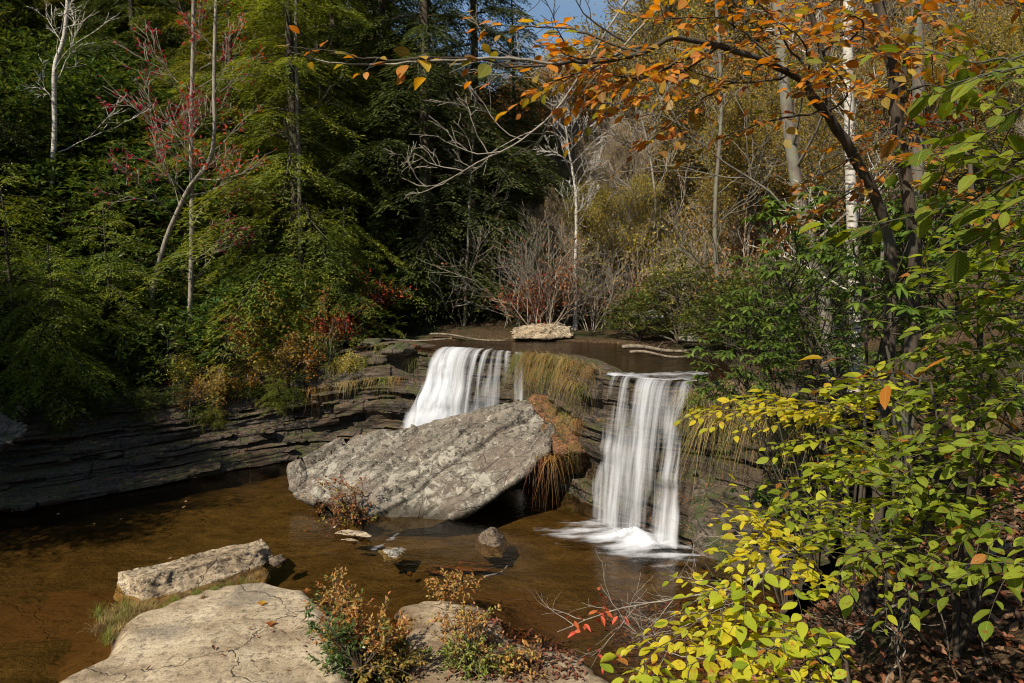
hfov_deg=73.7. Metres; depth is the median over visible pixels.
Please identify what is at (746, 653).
beech shrub
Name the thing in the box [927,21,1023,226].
broadleaf tree
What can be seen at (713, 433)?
grass tuft
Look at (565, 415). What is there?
grass tuft
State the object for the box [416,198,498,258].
rhododendron
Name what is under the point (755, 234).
bare shrub
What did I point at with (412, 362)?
grass tuft
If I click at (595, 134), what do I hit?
bare tree
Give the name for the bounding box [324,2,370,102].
hemlock tree
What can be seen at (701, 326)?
laurel shrub
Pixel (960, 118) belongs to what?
sapling
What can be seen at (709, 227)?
bare shrub
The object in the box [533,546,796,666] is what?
bare branch
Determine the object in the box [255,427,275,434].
ledge stone
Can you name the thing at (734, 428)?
grass tuft
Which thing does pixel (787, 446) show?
grass tuft
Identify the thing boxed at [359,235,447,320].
rhododendron
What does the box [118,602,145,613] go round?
grass tuft
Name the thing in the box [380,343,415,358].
bank stone
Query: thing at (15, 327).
rhododendron
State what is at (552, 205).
bare tree
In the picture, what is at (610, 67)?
broadleaf tree
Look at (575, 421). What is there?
grass tuft
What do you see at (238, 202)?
rhododendron
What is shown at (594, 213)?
broadleaf tree
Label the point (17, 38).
rhododendron
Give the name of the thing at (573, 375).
grass tuft
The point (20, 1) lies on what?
hemlock tree
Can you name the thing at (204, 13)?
hemlock tree
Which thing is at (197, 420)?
grass tuft
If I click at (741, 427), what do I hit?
grass tuft
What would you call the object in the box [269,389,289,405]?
rhododendron
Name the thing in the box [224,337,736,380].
creek water
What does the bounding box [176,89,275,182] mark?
rhododendron
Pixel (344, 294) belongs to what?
hemlock sapling
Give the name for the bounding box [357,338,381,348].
bank stone
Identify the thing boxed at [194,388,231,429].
hemlock sapling
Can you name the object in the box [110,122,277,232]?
rhododendron
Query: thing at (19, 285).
rhododendron
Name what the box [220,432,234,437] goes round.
ledge stone
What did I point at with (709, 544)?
bare branch
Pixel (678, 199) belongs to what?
broadleaf tree
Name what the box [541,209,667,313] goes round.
bare shrub
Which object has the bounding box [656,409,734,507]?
grass tuft
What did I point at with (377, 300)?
red shrub
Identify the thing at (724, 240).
laurel shrub
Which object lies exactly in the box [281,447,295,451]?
ledge stone
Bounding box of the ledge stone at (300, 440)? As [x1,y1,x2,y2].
[294,439,306,442]
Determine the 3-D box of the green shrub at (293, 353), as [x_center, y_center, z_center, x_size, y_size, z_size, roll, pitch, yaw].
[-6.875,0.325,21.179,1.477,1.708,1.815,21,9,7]
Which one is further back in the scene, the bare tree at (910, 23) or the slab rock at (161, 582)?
the bare tree at (910, 23)
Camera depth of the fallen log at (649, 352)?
18.79 m
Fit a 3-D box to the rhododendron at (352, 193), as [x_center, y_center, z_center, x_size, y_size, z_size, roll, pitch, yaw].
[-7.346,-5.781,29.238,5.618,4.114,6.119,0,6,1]
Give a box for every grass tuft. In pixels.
[80,613,123,632]
[82,611,123,630]
[85,617,107,633]
[87,599,117,621]
[91,614,122,633]
[98,624,117,646]
[99,605,117,623]
[105,622,126,635]
[108,602,127,614]
[109,609,122,628]
[109,619,137,637]
[110,593,137,611]
[115,612,137,623]
[116,596,147,614]
[116,616,133,624]
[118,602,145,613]
[119,604,144,617]
[119,610,135,618]
[121,601,149,615]
[133,597,150,605]
[137,601,153,612]
[167,593,179,602]
[178,590,189,598]
[188,408,215,443]
[192,586,205,592]
[256,570,271,578]
[258,371,272,381]
[302,384,330,416]
[310,362,345,392]
[338,377,361,395]
[338,381,350,402]
[349,356,373,385]
[357,342,392,375]
[357,375,379,406]
[367,377,392,402]
[382,376,395,390]
[391,375,409,398]
[401,356,421,375]
[494,351,531,398]
[497,351,534,396]
[502,354,532,393]
[504,352,539,399]
[505,350,541,394]
[514,350,538,390]
[517,351,536,381]
[518,367,534,397]
[520,366,543,393]
[521,454,564,508]
[526,351,555,397]
[527,353,548,391]
[530,352,566,412]
[531,353,558,390]
[533,367,567,411]
[533,453,585,510]
[542,369,564,400]
[547,356,567,396]
[549,356,568,381]
[549,372,574,423]
[551,356,575,401]
[551,358,575,408]
[551,376,570,407]
[552,409,569,432]
[555,442,588,472]
[556,358,579,375]
[558,361,594,420]
[559,379,578,420]
[559,379,585,421]
[559,383,598,447]
[564,420,586,448]
[568,418,581,438]
[570,359,588,381]
[571,361,597,402]
[575,365,601,400]
[578,366,599,411]
[583,365,600,387]
[649,384,710,476]
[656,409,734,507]
[662,390,712,450]
[663,388,711,465]
[664,409,731,500]
[669,407,697,448]
[671,407,727,489]
[684,408,739,464]
[692,408,753,497]
[699,380,741,445]
[699,408,758,503]
[703,391,732,430]
[706,389,766,473]
[717,388,773,482]
[721,396,778,482]
[725,382,755,430]
[735,397,794,485]
[735,401,802,475]
[746,385,803,454]
[746,425,822,521]
[750,402,806,476]
[757,425,812,479]
[761,428,829,506]
[775,390,836,492]
[783,407,821,465]
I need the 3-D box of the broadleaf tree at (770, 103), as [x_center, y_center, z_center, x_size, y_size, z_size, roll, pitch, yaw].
[8.818,-5.408,23.471,5.467,7.306,5.631,0,6,0]
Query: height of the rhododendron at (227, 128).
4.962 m
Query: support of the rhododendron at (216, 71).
on the terrain
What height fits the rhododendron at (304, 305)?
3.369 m
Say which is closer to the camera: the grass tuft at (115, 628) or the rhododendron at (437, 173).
the grass tuft at (115, 628)
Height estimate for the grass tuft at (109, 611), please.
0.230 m
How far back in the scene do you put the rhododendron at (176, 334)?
20.64 m
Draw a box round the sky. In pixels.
[348,0,669,92]
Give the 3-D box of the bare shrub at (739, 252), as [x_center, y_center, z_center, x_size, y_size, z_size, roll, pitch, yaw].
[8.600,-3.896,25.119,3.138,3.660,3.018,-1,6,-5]
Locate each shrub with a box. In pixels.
[156,345,204,391]
[168,376,220,416]
[187,359,239,410]
[217,280,301,359]
[223,334,264,369]
[223,360,265,403]
[238,288,317,372]
[248,354,279,378]
[260,350,301,395]
[267,326,316,380]
[270,327,327,385]
[285,282,370,352]
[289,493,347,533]
[299,304,370,362]
[299,584,434,682]
[308,474,377,538]
[313,293,384,344]
[314,564,355,617]
[327,354,354,382]
[340,346,369,384]
[349,263,416,318]
[416,202,604,327]
[423,567,487,608]
[424,593,546,682]
[482,213,587,324]
[487,207,624,324]
[492,272,567,324]
[500,234,602,293]
[508,232,628,322]
[510,270,570,323]
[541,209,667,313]
[542,229,643,331]
[563,257,624,321]
[580,248,638,310]
[580,253,668,316]
[581,198,750,317]
[590,248,660,328]
[593,279,681,340]
[600,473,860,682]
[603,212,685,292]
[612,214,705,294]
[622,252,737,343]
[628,249,733,332]
[633,244,684,309]
[635,182,757,288]
[644,198,723,255]
[657,234,743,298]
[662,204,751,281]
[673,361,1023,654]
[674,266,795,353]
[680,191,788,279]
[683,329,820,603]
[691,194,804,318]
[693,248,808,342]
[695,207,776,277]
[699,217,756,251]
[705,242,883,596]
[724,204,811,262]
[730,182,958,586]
[730,462,806,609]
[752,192,837,267]
[752,285,847,352]
[760,159,867,244]
[772,219,884,304]
[781,254,882,327]
[785,207,845,254]
[789,178,871,236]
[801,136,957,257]
[812,174,1023,641]
[821,205,901,262]
[832,229,953,597]
[868,177,1023,440]
[883,173,992,255]
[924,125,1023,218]
[924,180,1021,247]
[957,110,1023,200]
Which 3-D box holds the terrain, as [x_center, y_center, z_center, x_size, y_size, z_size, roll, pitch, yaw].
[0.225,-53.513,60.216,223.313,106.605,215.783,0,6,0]
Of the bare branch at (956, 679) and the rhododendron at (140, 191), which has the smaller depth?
the bare branch at (956, 679)
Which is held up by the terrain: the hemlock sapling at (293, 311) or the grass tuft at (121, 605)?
the hemlock sapling at (293, 311)
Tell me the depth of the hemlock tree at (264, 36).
36.68 m
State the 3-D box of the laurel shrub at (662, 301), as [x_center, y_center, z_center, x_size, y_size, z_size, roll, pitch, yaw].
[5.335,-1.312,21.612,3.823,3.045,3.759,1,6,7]
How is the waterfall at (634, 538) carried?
on the rock ledges at (85, 481)
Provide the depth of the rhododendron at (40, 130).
25.43 m
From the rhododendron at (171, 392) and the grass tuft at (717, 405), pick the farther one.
the rhododendron at (171, 392)
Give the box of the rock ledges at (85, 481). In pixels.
[0,341,877,617]
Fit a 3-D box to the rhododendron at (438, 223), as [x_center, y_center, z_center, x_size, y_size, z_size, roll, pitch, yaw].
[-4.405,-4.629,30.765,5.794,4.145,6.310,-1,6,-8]
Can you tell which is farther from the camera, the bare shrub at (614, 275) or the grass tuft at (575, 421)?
the bare shrub at (614, 275)
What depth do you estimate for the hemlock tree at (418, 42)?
53.12 m
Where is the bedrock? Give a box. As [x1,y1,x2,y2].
[0,582,649,682]
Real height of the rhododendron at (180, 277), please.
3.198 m
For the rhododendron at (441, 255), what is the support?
on the terrain
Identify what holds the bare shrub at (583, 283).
on the terrain
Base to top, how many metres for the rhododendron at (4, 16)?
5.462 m
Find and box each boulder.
[0,405,27,451]
[286,400,555,536]
[510,321,573,340]
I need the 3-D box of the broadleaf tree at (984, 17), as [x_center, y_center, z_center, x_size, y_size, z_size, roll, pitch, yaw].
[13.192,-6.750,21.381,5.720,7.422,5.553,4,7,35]
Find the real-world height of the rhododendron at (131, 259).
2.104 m
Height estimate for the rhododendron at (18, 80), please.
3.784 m
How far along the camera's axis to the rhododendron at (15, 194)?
24.10 m
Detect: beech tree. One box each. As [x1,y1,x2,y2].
[277,0,953,617]
[759,0,1023,598]
[798,44,1023,295]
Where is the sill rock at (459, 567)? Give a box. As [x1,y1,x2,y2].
[407,560,501,577]
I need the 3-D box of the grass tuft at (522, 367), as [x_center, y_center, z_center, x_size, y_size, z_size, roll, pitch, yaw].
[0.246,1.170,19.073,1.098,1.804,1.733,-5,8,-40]
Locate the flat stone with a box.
[377,546,407,561]
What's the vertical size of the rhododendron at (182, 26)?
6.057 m
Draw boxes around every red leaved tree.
[84,0,291,372]
[144,0,276,359]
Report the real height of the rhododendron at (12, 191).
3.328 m
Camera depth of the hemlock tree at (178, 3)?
38.55 m
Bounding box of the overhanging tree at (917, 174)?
[386,0,924,459]
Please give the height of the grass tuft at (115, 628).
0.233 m
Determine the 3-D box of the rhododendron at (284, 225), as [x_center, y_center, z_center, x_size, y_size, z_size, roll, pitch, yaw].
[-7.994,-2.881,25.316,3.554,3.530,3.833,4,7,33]
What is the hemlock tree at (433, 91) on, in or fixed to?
on the terrain
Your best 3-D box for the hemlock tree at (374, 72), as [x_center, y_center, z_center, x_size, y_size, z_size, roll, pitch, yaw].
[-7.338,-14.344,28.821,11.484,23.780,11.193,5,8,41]
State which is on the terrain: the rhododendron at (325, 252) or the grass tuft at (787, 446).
the rhododendron at (325, 252)
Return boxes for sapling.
[0,162,112,430]
[0,244,143,429]
[29,200,185,386]
[38,385,81,440]
[126,386,159,433]
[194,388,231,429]
[256,360,302,416]
[267,262,343,366]
[288,207,409,387]
[798,349,1000,659]
[831,220,892,611]
[836,9,1023,503]
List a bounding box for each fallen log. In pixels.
[353,336,451,341]
[430,333,504,340]
[622,342,691,352]
[630,346,690,357]
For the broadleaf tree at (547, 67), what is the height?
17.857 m
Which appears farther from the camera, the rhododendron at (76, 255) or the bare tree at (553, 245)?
the bare tree at (553, 245)
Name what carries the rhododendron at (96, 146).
on the terrain
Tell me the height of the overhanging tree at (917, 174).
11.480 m
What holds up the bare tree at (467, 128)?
on the terrain
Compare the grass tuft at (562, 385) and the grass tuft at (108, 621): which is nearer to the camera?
the grass tuft at (108, 621)
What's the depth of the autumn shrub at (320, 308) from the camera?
21.73 m
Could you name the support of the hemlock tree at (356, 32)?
on the terrain
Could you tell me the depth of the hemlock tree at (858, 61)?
33.10 m
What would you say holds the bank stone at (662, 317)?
on the terrain
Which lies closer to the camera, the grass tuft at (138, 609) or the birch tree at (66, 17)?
the grass tuft at (138, 609)
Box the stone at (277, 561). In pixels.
[268,554,285,568]
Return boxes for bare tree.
[266,0,348,290]
[425,68,511,325]
[440,100,504,180]
[513,187,579,316]
[520,38,579,81]
[532,124,584,214]
[533,219,573,288]
[543,94,639,268]
[550,30,633,273]
[565,142,636,240]
[566,109,663,255]
[586,73,736,310]
[597,117,657,226]
[624,103,704,246]
[628,0,786,339]
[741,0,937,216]
[856,0,946,49]
[859,3,949,50]
[900,0,1015,42]
[1000,0,1023,20]
[1014,115,1023,135]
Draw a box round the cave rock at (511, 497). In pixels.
[491,468,577,512]
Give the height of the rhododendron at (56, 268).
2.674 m
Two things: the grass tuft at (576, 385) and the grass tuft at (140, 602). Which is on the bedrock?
the grass tuft at (140, 602)
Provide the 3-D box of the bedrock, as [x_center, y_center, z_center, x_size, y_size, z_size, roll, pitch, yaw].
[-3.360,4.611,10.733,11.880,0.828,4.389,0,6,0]
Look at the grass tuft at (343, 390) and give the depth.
20.96 m
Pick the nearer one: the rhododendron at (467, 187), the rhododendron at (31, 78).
the rhododendron at (31, 78)
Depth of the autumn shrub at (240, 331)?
21.26 m
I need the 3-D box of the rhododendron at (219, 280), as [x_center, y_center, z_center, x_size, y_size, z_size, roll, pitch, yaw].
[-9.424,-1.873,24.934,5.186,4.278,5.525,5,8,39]
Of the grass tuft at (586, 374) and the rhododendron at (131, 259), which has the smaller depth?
the grass tuft at (586, 374)
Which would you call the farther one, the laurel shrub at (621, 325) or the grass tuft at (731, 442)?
the laurel shrub at (621, 325)
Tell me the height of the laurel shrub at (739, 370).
4.566 m
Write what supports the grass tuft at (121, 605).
on the bedrock
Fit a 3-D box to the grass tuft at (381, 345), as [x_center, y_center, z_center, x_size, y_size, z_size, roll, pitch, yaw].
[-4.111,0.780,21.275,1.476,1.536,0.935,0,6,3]
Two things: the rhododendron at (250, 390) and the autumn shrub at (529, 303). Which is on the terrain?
the autumn shrub at (529, 303)
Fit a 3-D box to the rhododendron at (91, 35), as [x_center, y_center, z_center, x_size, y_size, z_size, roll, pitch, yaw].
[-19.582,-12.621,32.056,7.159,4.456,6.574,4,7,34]
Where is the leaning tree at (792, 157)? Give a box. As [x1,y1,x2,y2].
[620,0,988,380]
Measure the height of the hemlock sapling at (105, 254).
6.717 m
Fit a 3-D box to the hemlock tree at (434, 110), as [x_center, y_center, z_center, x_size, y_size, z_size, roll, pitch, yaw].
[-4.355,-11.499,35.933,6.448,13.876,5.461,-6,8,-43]
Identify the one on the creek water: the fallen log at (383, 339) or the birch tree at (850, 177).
the fallen log at (383, 339)
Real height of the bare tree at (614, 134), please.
9.576 m
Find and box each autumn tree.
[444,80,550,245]
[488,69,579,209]
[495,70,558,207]
[497,69,647,219]
[533,68,643,206]
[658,34,822,239]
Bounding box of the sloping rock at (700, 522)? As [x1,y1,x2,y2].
[690,469,752,582]
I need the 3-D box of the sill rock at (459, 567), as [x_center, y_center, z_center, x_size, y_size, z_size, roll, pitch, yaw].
[-1.110,4.511,13.583,1.823,0.239,0.915,0,6,0]
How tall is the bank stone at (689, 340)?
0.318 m
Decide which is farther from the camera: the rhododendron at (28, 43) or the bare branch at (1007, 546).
the rhododendron at (28, 43)
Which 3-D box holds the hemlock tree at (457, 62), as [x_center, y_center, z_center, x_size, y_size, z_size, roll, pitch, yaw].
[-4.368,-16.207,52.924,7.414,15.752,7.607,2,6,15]
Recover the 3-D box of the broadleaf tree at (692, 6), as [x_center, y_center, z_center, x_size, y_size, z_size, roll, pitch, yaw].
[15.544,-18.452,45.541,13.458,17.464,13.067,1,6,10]
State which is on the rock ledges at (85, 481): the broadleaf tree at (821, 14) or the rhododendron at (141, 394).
the rhododendron at (141, 394)
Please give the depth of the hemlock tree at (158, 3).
39.51 m
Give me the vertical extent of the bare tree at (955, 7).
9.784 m
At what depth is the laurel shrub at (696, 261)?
28.09 m
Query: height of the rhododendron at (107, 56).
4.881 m
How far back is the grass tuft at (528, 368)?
18.74 m
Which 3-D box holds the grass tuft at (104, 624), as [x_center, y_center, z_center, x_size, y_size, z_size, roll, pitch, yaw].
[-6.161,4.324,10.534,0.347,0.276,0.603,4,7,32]
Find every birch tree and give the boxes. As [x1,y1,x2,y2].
[19,0,152,250]
[533,76,625,329]
[747,0,925,391]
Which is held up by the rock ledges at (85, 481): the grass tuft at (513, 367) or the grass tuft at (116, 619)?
the grass tuft at (513, 367)
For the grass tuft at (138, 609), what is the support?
on the bedrock
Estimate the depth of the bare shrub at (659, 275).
28.91 m
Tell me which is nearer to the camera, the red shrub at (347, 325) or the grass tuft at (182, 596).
the grass tuft at (182, 596)
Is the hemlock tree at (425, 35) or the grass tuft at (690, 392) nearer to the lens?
the grass tuft at (690, 392)
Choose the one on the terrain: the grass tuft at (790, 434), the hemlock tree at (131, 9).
the hemlock tree at (131, 9)
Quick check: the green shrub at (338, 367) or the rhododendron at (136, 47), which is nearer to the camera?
the green shrub at (338, 367)
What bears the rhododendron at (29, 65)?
on the terrain
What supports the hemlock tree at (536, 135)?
on the terrain
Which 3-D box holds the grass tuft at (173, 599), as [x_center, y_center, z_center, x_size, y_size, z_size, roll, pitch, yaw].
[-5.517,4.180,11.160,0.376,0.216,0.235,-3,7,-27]
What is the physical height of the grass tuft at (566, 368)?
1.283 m
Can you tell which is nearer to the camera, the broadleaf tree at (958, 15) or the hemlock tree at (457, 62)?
the broadleaf tree at (958, 15)
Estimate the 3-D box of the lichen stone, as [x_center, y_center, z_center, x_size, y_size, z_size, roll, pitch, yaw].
[-3.435,4.045,14.389,1.023,0.100,0.517,3,7,29]
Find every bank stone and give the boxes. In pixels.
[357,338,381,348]
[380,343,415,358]
[632,309,665,326]
[679,333,699,342]
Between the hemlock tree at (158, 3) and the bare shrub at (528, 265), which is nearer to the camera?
the bare shrub at (528, 265)
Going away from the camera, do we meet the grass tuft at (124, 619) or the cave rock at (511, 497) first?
the grass tuft at (124, 619)
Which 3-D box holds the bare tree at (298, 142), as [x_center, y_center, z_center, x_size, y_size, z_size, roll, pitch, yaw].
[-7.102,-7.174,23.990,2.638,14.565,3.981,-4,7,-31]
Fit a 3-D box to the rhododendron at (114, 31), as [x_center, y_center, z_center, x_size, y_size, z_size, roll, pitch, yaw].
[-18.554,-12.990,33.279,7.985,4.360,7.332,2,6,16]
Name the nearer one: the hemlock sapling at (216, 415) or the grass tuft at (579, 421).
the grass tuft at (579, 421)
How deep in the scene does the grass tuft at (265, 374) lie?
21.19 m
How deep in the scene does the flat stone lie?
13.56 m
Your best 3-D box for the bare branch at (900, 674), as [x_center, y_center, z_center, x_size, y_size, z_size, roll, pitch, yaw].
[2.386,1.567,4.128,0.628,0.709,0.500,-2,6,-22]
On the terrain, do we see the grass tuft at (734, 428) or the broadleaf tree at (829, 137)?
the broadleaf tree at (829, 137)
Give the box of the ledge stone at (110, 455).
[97,451,123,459]
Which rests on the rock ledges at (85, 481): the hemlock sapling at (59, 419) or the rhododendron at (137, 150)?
the hemlock sapling at (59, 419)
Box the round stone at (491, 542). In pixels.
[474,527,509,558]
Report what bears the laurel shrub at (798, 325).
on the terrain
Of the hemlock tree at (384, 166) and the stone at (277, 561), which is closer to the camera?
the stone at (277, 561)
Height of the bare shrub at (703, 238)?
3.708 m
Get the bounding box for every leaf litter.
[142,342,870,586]
[146,610,437,678]
[444,607,585,681]
[601,373,1023,682]
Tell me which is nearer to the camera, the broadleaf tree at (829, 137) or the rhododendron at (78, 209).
the broadleaf tree at (829, 137)
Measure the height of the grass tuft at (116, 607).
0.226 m
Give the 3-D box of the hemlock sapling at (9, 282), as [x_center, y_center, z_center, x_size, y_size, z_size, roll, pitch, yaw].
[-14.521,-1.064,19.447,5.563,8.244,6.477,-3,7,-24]
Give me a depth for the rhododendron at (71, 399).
18.63 m
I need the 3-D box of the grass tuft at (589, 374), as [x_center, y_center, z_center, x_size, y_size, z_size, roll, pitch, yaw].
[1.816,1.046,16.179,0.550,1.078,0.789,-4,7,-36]
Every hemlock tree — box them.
[0,0,68,38]
[0,63,45,254]
[1,0,143,41]
[29,0,152,38]
[44,0,222,135]
[97,0,246,81]
[116,0,332,244]
[129,0,431,379]
[137,0,189,19]
[152,0,208,26]
[171,0,225,48]
[195,0,287,178]
[208,1,276,49]
[218,0,451,255]
[218,3,280,67]
[228,0,385,269]
[239,0,308,54]
[239,1,350,137]
[258,0,518,327]
[269,0,587,333]
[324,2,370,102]
[324,2,437,190]
[325,0,464,238]
[326,0,378,90]
[341,12,404,138]
[365,0,581,329]
[394,0,443,100]
[394,12,462,172]
[396,6,466,185]
[434,2,469,203]
[443,29,480,103]
[449,0,572,309]
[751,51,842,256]
[830,19,869,206]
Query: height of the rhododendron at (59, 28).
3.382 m
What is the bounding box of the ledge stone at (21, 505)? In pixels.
[7,501,36,511]
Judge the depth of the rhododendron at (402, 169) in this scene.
32.75 m
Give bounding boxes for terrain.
[0,14,1023,682]
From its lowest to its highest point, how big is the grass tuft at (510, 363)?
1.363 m
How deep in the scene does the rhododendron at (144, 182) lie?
24.27 m
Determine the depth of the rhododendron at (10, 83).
27.37 m
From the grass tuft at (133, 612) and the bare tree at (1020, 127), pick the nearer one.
the grass tuft at (133, 612)
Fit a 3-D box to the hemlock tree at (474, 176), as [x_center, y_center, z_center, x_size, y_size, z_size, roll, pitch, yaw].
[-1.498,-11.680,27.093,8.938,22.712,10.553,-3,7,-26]
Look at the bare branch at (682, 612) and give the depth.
7.78 m
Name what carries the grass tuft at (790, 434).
on the rock ledges at (85, 481)
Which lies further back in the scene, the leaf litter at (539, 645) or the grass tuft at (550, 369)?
the grass tuft at (550, 369)
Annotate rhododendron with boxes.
[0,0,41,60]
[0,0,72,52]
[0,0,88,46]
[0,19,64,82]
[0,22,68,47]
[0,23,60,93]
[0,30,117,104]
[0,32,27,85]
[0,45,85,99]
[0,46,76,107]
[0,63,24,109]
[0,67,29,151]
[0,68,46,155]
[0,84,95,156]
[0,99,82,173]
[0,104,106,196]
[0,145,35,199]
[0,154,92,239]
[0,154,149,253]
[0,160,57,224]
[0,181,87,261]
[0,231,85,302]
[0,237,49,308]
[0,251,97,357]
[0,287,81,387]
[1,220,42,262]
[1,395,49,418]
[3,141,127,220]
[5,0,101,29]
[6,0,59,32]
[6,54,111,152]
[6,65,150,167]
[9,215,107,275]
[14,249,134,301]
[15,54,177,158]
[16,270,145,366]
[16,338,123,394]
[19,29,92,76]
[24,86,174,189]
[27,34,141,117]
[30,19,94,40]
[35,24,141,82]
[39,181,150,262]
[49,382,89,414]
[50,0,177,61]
[54,273,181,343]
[56,0,144,36]
[59,112,187,178]
[61,58,161,123]
[64,126,213,269]
[68,24,180,80]
[69,154,244,241]
[71,254,176,303]
[72,95,168,153]
[73,324,168,383]
[76,66,219,165]
[80,171,183,238]
[84,28,183,89]
[97,305,231,384]
[99,226,234,312]
[100,278,212,351]
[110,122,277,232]
[111,28,218,78]
[123,53,268,146]
[124,135,214,210]
[127,62,206,125]
[127,70,185,115]
[129,0,223,69]
[130,382,164,410]
[132,104,242,173]
[134,261,240,335]
[137,181,281,253]
[143,59,221,98]
[156,87,317,192]
[157,248,266,321]
[157,281,252,342]
[160,383,196,406]
[166,8,232,51]
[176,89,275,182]
[176,264,309,368]
[176,308,251,371]
[182,400,222,422]
[183,229,314,326]
[188,50,252,85]
[194,188,313,258]
[195,174,282,224]
[198,88,332,179]
[201,41,301,122]
[205,292,269,354]
[206,70,281,141]
[213,355,258,385]
[222,181,349,265]
[222,380,245,398]
[234,380,263,399]
[235,258,350,344]
[248,223,330,290]
[249,377,282,400]
[253,176,329,215]
[261,209,410,281]
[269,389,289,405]
[270,194,379,254]
[271,169,389,231]
[274,385,310,410]
[283,250,379,322]
[285,254,422,338]
[286,365,314,380]
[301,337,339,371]
[310,109,378,195]
[316,191,423,320]
[324,199,416,244]
[331,261,423,331]
[346,229,421,292]
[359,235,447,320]
[363,214,452,310]
[364,134,417,193]
[368,201,465,253]
[373,229,511,315]
[390,205,437,243]
[392,240,476,319]
[396,154,463,204]
[398,227,462,296]
[411,255,496,304]
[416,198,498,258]
[432,160,499,244]
[437,166,487,228]
[452,195,505,247]
[704,270,847,360]
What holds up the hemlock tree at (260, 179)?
on the terrain
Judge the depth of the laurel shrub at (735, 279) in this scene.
19.84 m
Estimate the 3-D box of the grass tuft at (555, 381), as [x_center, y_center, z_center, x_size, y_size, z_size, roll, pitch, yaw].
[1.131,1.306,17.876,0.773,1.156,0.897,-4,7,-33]
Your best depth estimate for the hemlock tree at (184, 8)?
32.16 m
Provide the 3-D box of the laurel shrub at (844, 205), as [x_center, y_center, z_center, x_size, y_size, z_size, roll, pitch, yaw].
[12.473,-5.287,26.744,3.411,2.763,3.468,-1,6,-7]
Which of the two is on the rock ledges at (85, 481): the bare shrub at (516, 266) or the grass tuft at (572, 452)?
the grass tuft at (572, 452)
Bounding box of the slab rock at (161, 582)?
[113,538,270,608]
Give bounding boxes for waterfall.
[406,347,522,427]
[564,373,685,556]
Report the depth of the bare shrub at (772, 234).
23.62 m
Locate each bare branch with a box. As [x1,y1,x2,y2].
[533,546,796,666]
[566,549,758,672]
[620,559,773,674]
[668,516,783,585]
[781,493,945,682]
[792,542,1010,668]
[798,448,809,498]
[875,540,983,682]
[907,501,980,680]
[937,472,1022,677]
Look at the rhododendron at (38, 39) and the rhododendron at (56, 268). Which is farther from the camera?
the rhododendron at (38, 39)
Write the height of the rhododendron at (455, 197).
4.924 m
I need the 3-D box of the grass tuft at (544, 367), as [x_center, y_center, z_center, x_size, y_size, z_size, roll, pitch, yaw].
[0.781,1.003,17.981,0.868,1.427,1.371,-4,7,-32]
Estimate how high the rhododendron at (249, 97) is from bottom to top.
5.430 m
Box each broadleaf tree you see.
[534,181,584,236]
[538,50,575,74]
[541,168,616,292]
[547,18,637,68]
[549,49,667,211]
[559,165,675,324]
[564,0,818,220]
[619,83,707,236]
[628,6,815,281]
[638,160,721,239]
[655,0,800,73]
[680,91,837,283]
[687,68,833,281]
[718,180,755,243]
[755,0,909,110]
[758,37,985,287]
[825,98,890,199]
[840,0,1023,168]
[899,0,1022,38]
[927,13,1023,226]
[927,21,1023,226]
[996,0,1023,166]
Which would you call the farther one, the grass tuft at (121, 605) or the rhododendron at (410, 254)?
the rhododendron at (410, 254)
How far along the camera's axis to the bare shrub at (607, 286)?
24.71 m
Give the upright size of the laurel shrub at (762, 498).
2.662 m
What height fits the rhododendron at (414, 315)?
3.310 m
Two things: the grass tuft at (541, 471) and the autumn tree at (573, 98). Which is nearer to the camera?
the grass tuft at (541, 471)
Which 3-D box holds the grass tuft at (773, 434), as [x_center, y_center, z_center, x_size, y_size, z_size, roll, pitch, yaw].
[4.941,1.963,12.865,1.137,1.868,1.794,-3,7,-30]
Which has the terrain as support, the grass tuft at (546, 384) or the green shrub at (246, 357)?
the green shrub at (246, 357)
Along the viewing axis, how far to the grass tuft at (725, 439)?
13.79 m
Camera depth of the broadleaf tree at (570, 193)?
30.92 m
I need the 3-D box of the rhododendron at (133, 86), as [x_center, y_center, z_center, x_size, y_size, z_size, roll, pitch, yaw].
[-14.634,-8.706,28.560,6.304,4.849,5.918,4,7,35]
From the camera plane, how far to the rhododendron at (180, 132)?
27.09 m
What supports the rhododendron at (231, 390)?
on the rock ledges at (85, 481)
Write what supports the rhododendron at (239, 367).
on the terrain
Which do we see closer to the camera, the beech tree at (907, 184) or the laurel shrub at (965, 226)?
the beech tree at (907, 184)
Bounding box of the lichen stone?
[332,524,371,541]
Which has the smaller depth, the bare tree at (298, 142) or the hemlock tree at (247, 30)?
the bare tree at (298, 142)
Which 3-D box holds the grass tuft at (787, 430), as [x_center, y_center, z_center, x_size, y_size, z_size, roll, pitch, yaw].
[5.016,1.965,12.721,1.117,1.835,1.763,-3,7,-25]
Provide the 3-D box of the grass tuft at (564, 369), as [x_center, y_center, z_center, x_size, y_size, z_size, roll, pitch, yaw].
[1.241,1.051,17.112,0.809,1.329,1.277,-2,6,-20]
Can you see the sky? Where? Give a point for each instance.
(568, 8)
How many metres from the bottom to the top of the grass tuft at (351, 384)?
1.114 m
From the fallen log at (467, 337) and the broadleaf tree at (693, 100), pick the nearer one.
the fallen log at (467, 337)
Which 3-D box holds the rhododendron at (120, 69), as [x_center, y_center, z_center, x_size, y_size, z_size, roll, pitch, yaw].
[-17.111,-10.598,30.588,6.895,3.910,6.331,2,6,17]
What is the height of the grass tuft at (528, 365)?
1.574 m
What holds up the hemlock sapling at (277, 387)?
on the rock ledges at (85, 481)

